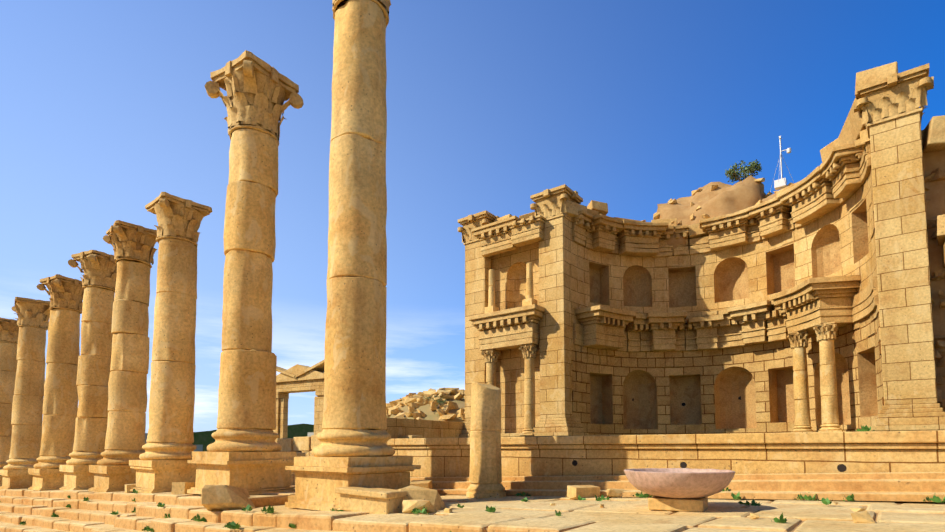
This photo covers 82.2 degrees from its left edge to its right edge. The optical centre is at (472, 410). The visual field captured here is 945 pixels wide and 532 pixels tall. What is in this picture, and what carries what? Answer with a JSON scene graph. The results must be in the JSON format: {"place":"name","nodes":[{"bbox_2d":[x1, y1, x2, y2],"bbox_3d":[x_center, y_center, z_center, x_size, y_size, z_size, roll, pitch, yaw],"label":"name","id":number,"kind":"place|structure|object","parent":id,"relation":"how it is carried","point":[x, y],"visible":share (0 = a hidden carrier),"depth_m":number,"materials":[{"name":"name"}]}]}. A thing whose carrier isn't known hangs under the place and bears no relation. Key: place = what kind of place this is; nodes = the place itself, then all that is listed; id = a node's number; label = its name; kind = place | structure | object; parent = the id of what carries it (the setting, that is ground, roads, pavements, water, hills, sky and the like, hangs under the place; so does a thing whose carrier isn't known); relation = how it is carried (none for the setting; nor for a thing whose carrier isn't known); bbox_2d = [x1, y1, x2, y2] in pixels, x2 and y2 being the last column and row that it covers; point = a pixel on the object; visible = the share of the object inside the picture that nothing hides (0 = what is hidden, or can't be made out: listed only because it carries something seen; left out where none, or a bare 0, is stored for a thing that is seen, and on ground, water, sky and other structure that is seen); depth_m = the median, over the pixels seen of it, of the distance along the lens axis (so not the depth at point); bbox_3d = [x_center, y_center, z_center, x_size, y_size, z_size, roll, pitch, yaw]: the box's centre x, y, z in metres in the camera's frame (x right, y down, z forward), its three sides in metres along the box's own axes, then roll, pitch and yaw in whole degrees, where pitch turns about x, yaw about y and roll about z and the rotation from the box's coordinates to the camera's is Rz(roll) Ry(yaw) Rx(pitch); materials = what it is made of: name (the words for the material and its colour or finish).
{"place":"outdoors","nodes":[
{"label":"outdoors","id":0,"kind":"place"},
{"bbox_2d":[389,395,464,421],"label":"terrain","id":1,"kind":"structure","parent":0,"point":[428,412],"depth_m":28.41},
{"bbox_2d":[273,359,324,441],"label":"gate","id":2,"kind":"structure","parent":1,"relation":"on","point":[297,378],"depth_m":44.45,"materials":[{"name":"stone"}]},
{"bbox_2d":[276,431,421,484],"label":"ruin walls","id":3,"kind":"structure","parent":1,"relation":"on","point":[303,446],"depth_m":20.50,"materials":[{"name":"stone"}]},
{"bbox_2d":[385,418,463,438],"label":"basin side wall","id":4,"kind":"structure","parent":1,"relation":"on","point":[396,428],"depth_m":22.46,"materials":[{"name":"stone"}]},
{"bbox_2d":[386,388,464,420],"bbox_3d":[-4.899,1.150,31.765,15.124,5.111,21.579,-3,-5,38],"label":"hill rubble","id":5,"kind":"object","parent":1,"relation":"on","point":[411,401],"visible":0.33,"depth_m":29.13,"materials":[{"name":"stone"}]},
{"bbox_2d":[424,395,446,413],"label":"hill grass","id":6,"kind":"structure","parent":5,"relation":"on","point":[438,401],"depth_m":27.80,"materials":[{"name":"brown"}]},
{"bbox_2d":[459,424,944,437],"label":"podium","id":7,"kind":"object","parent":1,"relation":"on","point":[909,427],"visible":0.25,"depth_m":15.11,"materials":[{"name":"stone"}]},
{"bbox_2d":[462,241,491,433],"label":"pier","id":8,"kind":"structure","parent":7,"relation":"on","point":[478,266],"depth_m":24.60,"materials":[{"name":"stone"}]},
{"bbox_2d":[458,210,499,244],"bbox_3d":[0.414,-8.289,25.291,1.880,1.187,1.766,-3,-5,38],"label":"pier cap","id":9,"kind":"object","parent":8,"relation":"on","point":[468,223],"visible":0.46,"depth_m":24.82,"materials":[{"name":"beige stone"}]},
{"bbox_2d":[469,215,545,350],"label":"entablatures","id":10,"kind":"structure","parent":7,"relation":"on","point":[512,328],"depth_m":22.95,"materials":[{"name":"beige stone"}]},
{"bbox_2d":[495,212,534,221],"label":"stone blocks","id":11,"kind":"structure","parent":10,"relation":"on","point":[526,216],"depth_m":23.44,"materials":[{"name":"beige stone"}]},
{"bbox_2d":[485,263,536,434],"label":"columns","id":12,"kind":"structure","parent":7,"relation":"on","point":[529,395],"depth_m":22.51,"materials":[{"name":"beige stone"}]},
{"bbox_2d":[481,344,539,362],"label":"column capitals","id":13,"kind":"object","parent":12,"relation":"on","point":[528,350],"visible":0.9,"depth_m":22.59,"materials":[{"name":"beige stone"}]},
{"bbox_2d":[533,216,582,432],"bbox_3d":[3.517,-3.512,22.508,1.590,8.900,1.390,-3,-5,38],"label":"pilaster","id":14,"kind":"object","parent":7,"relation":"on","point":[555,342],"visible":0.88,"depth_m":22.08,"materials":[{"name":"stone"}]},
{"bbox_2d":[530,184,582,221],"bbox_3d":[3.539,-8.459,22.884,1.882,1.177,1.759,-3,-5,38],"label":"pilaster capital","id":15,"kind":"object","parent":14,"relation":"on","point":[548,204],"visible":0.6,"depth_m":22.35,"materials":[{"name":"beige stone"}]},
{"bbox_2d":[570,149,883,435],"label":"apse wall","id":16,"kind":"structure","parent":7,"relation":"on","point":[708,388],"depth_m":23.17,"materials":[{"name":"beige stone"}]},
{"bbox_2d":[664,224,686,251],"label":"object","id":17,"kind":"object","parent":16,"relation":"on","point":[674,241],"visible":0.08,"depth_m":24.16,"materials":[{"name":"brown stone"}]},
{"bbox_2d":[657,175,766,271],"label":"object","id":18,"kind":"object","parent":16,"relation":"on","point":[725,199],"visible":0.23,"depth_m":24.41,"materials":[{"name":"beige stone"}]},
{"bbox_2d":[725,159,761,182],"bbox_3d":[12.443,-10.704,24.786,1.516,1.188,1.529,-3,-5,38],"label":"shrub","id":19,"kind":"object","parent":18,"relation":"on","point":[751,170],"visible":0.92,"depth_m":24.64,"materials":[{"name":"green plant"}]},
{"bbox_2d":[565,129,869,241],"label":"rocks","id":20,"kind":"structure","parent":16,"relation":"on","point":[694,230],"depth_m":23.90,"materials":[{"name":"stone"}]},
{"bbox_2d":[572,139,870,256],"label":"upper cornice","id":21,"kind":"structure","parent":16,"relation":"attached to","point":[838,177],"depth_m":22.51,"materials":[{"name":"beige stone"}]},
{"bbox_2d":[587,62,897,225],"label":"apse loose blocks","id":22,"kind":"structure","parent":21,"relation":"on","point":[853,127],"depth_m":17.48,"materials":[{"name":"beige stone"}]},
{"bbox_2d":[573,275,878,351],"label":"entablature","id":23,"kind":"structure","parent":16,"relation":"attached to","point":[807,304],"depth_m":22.27,"materials":[{"name":"beige stone"}]},
{"bbox_2d":[762,193,791,254],"bbox_3d":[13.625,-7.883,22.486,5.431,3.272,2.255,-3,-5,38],"label":"stone block","id":24,"kind":"object","parent":16,"relation":"attached to","point":[769,197],"depth_m":22.71,"materials":[{"name":"beige stone"}]},
{"bbox_2d":[770,138,793,190],"bbox_3d":[12.899,-10.464,22.704,0.964,2.203,0.871,-3,-5,38],"label":"cctv mast","id":25,"kind":"object","parent":24,"relation":"on","point":[781,156],"visible":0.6,"depth_m":22.76,"materials":[{"name":"white metal"}]},
{"bbox_2d":[774,136,790,189],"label":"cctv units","id":26,"kind":"object","parent":25,"relation":"attached to","point":[781,184],"visible":0.98,"depth_m":22.60},
{"bbox_2d":[869,112,944,425],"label":"pilaster","id":27,"kind":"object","parent":7,"relation":"on","point":[906,334],"visible":0.94,"depth_m":15.25,"materials":[{"name":"stone"}]},
{"bbox_2d":[853,63,933,137],"bbox_3d":[12.447,-8.937,16.028,1.884,1.183,1.761,-3,-5,38],"label":"pilaster capital","id":28,"kind":"object","parent":27,"relation":"on","point":[894,96],"visible":0.9,"depth_m":15.53,"materials":[{"name":"beige stone"}]},
{"bbox_2d":[922,115,944,267],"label":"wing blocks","id":29,"kind":"structure","parent":27,"relation":"attached to","point":[934,136],"depth_m":15.04,"materials":[{"name":"stone"}]},
{"bbox_2d":[921,130,944,411],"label":"wall","id":30,"kind":"structure","parent":7,"relation":"on","point":[935,195],"depth_m":15.42,"materials":[{"name":"beige stone"}]},
{"bbox_2d":[922,139,944,407],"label":"wing rubble stones","id":31,"kind":"object","parent":30,"relation":"attached to","point":[937,174],"visible":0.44,"depth_m":15.20,"materials":[{"name":"beige stone"}]},
{"bbox_2d":[0,0,944,432],"label":"sky","id":32,"kind":"structure","parent":0,"point":[631,106],"materials":[{"name":"blue"}]},
{"bbox_2d":[492,242,539,432],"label":"wing wall","id":33,"kind":"structure","parent":0,"point":[509,267],"depth_m":23.95,"materials":[{"name":"beige stone"}]},
{"bbox_2d":[793,340,842,431],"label":"columns","id":34,"kind":"structure","parent":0,"point":[829,405],"depth_m":18.61,"materials":[{"name":"beige stone"}]},
{"bbox_2d":[787,322,838,348],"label":"column capitals","id":35,"kind":"object","parent":34,"relation":"on","point":[823,331],"visible":0.94,"depth_m":18.74,"materials":[{"name":"beige stone"}]},
{"label":"ground","id":36,"kind":"structure","parent":0,"visible":0},
{"bbox_2d":[192,424,313,450],"bbox_3d":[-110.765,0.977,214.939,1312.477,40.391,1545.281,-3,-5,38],"label":"ridges","id":37,"kind":"object","parent":36,"relation":"on","point":[205,439],"visible":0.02,"depth_m":662.08,"materials":[{"name":"green plant"}]},
{"bbox_2d":[145,432,313,450],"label":"houses","id":38,"kind":"structure","parent":37,"relation":"on","point":[199,448],"depth_m":203.19,"materials":[{"name":"beige"}]},
{"bbox_2d":[0,486,944,531],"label":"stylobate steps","id":39,"kind":"structure","parent":36,"relation":"on","point":[509,514],"depth_m":7.62,"materials":[{"name":"stone"}]},
{"bbox_2d":[0,342,17,485],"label":"column","id":40,"kind":"structure","parent":39,"relation":"on","point":[8,361],"depth_m":24.07,"materials":[{"name":"stone"}]},
{"bbox_2d":[0,317,18,343],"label":"column cap","id":41,"kind":"object","parent":40,"relation":"on","point":[9,330],"visible":0.6,"depth_m":24.19,"materials":[{"name":"beige stone"}]},
{"bbox_2d":[0,326,45,489],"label":"column","id":42,"kind":"structure","parent":39,"relation":"on","point":[27,414],"depth_m":21.35,"materials":[{"name":"stone"}]},
{"bbox_2d":[11,297,49,330],"bbox_3d":[-17.768,-3.840,21.984,1.561,1.118,1.490,-3,-5,38],"label":"column cap","id":43,"kind":"object","parent":42,"relation":"on","point":[32,312],"visible":0.77,"depth_m":21.56,"materials":[{"name":"beige stone"}]},
{"bbox_2d":[28,309,79,490],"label":"column","id":44,"kind":"structure","parent":39,"relation":"on","point":[60,405],"depth_m":18.98,"materials":[{"name":"stone"}]},
{"bbox_2d":[36,274,83,313],"bbox_3d":[-14.688,-4.110,19.610,1.411,1.136,1.399,-2,-5,28],"label":"column cap","id":45,"kind":"object","parent":44,"relation":"on","point":[64,292],"visible":0.92,"depth_m":19.19,"materials":[{"name":"beige stone"}]},
{"bbox_2d":[59,287,113,489],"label":"column","id":46,"kind":"structure","parent":39,"relation":"on","point":[94,366],"depth_m":17.15,"materials":[{"name":"stone"}]},
{"bbox_2d":[68,250,116,292],"bbox_3d":[-12.183,-4.466,17.747,1.484,1.107,1.584,-3,-5,38],"label":"column cap","id":47,"kind":"object","parent":46,"relation":"on","point":[99,268],"visible":0.67,"depth_m":17.38,"materials":[{"name":"beige stone"}]},
{"bbox_2d":[88,260,150,491],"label":"column","id":48,"kind":"structure","parent":39,"relation":"on","point":[112,471],"depth_m":15.42,"materials":[{"name":"stone"}]},
{"bbox_2d":[103,220,157,267],"bbox_3d":[-10.041,-4.799,16.050,1.393,1.024,1.488,-3,-5,38],"label":"column cap","id":49,"kind":"object","parent":48,"relation":"on","point":[127,241],"visible":0.85,"depth_m":15.64,"materials":[{"name":"beige stone"}]},
{"bbox_2d":[129,238,196,492],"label":"column","id":50,"kind":"structure","parent":39,"relation":"on","point":[162,464],"depth_m":13.70,"materials":[{"name":"stone"}]},
{"bbox_2d":[145,192,211,246],"bbox_3d":[-7.808,-4.892,14.320,1.333,1.047,1.373,-3,-5,38],"label":"column cap","id":51,"kind":"object","parent":50,"relation":"on","point":[179,218],"visible":0.85,"depth_m":13.93,"materials":[{"name":"beige stone"}]},
{"bbox_2d":[201,485,254,509],"bbox_3d":[-4.400,1.588,9.859,0.894,0.507,0.752,1,-4,-19],"label":"rock","id":52,"kind":"object","parent":39,"relation":"on","point":[220,497],"visible":0.83,"depth_m":9.55,"materials":[{"name":"stone"}]},
{"bbox_2d":[187,129,296,494],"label":"column","id":53,"kind":"structure","parent":39,"relation":"on","point":[244,449],"depth_m":11.54,"materials":[{"name":"stone"}]},
{"bbox_2d":[204,50,303,145],"bbox_3d":[-4.945,-6.796,12.285,1.706,1.464,1.734,-3,-5,38],"label":"column cap","id":54,"kind":"object","parent":53,"relation":"on","point":[258,90],"visible":0.79,"depth_m":11.84,"materials":[{"name":"beige stone"}]},
{"bbox_2d":[285,0,420,510],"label":"column","id":55,"kind":"structure","parent":39,"relation":"on","point":[353,448],"depth_m":9.36,"materials":[{"name":"stone"}]},
{"bbox_2d":[331,0,390,26],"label":"column cap","id":56,"kind":"object","parent":55,"relation":"on","point":[384,5],"visible":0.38,"depth_m":10.03,"materials":[{"name":"beige stone"}]},
{"bbox_2d":[335,486,406,513],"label":"stone block","id":57,"kind":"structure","parent":39,"relation":"on","point":[371,500],"depth_m":8.10,"materials":[{"name":"stone"}]},
{"bbox_2d":[466,381,505,497],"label":"stub column","id":58,"kind":"structure","parent":39,"relation":"on","point":[485,476],"depth_m":10.64,"materials":[{"name":"stone"}]},
{"bbox_2d":[83,425,944,528],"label":"weeds","id":59,"kind":"object","parent":39,"relation":"on","point":[234,525],"visible":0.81,"depth_m":8.35,"materials":[{"name":"green plant"}]},
{"bbox_2d":[387,430,944,476],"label":"podium","id":60,"kind":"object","parent":39,"relation":"on","point":[830,452],"depth_m":9.32,"materials":[{"name":"stone"}]},
{"bbox_2d":[572,460,845,471],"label":"drain holes","id":61,"kind":"object","parent":60,"relation":"attached to","point":[841,467],"visible":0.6,"depth_m":9.46,"materials":[{"name":"brown"}]},
{"bbox_2d":[410,472,944,501],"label":"steps","id":62,"kind":"structure","parent":39,"relation":"on","point":[908,486],"depth_m":8.22,"materials":[{"name":"beige stone"}]},
{"bbox_2d":[648,496,707,511],"bbox_3d":[2.712,1.222,7.129,0.660,0.150,0.600,-2,-5,29],"label":"basin pedestal","id":63,"kind":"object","parent":39,"relation":"on","point":[684,505],"depth_m":6.87,"materials":[{"name":"stone"}]},
{"bbox_2d":[624,468,734,498],"bbox_3d":[2.713,0.969,7.148,1.379,0.367,1.378,-3,-5,38],"label":"stone basin","id":64,"kind":"object","parent":63,"relation":"on","point":[680,483],"visible":1,"depth_m":6.67,"materials":[{"name":"pink stone"}]},
{"bbox_2d":[21,485,944,531],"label":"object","id":65,"kind":"object","parent":36,"relation":"on","point":[876,515],"visible":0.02,"depth_m":7.71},
{"bbox_2d":[402,499,437,513],"bbox_3d":[-0.760,1.421,7.898,0.517,0.250,0.382,-3,-5,38],"label":"rock","id":66,"kind":"object","parent":65,"relation":"on","point":[408,506],"visible":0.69,"depth_m":7.75,"materials":[{"name":"stone"}]},
{"bbox_2d":[398,485,445,510],"bbox_3d":[-0.820,1.391,8.426,0.724,0.400,0.566,-1,-4,16],"label":"rock","id":67,"kind":"object","parent":65,"relation":"on","point":[432,496],"visible":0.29,"depth_m":8.25,"materials":[{"name":"stone"}]},
{"bbox_2d":[20,492,854,531],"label":"weeds","id":68,"kind":"object","parent":65,"relation":"on","point":[826,501],"visible":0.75,"depth_m":8.23,"materials":[{"name":"green plant"}]},
{"bbox_2d":[125,480,874,522],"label":"loose stones","id":69,"kind":"object","parent":65,"relation":"on","point":[860,515],"visible":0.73,"depth_m":9.59,"materials":[{"name":"beige stone"}]},
{"bbox_2d":[607,489,629,497],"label":"stone block","id":70,"kind":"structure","parent":65,"relation":"on","point":[615,493],"depth_m":9.51,"materials":[{"name":"stone"}]}
]}

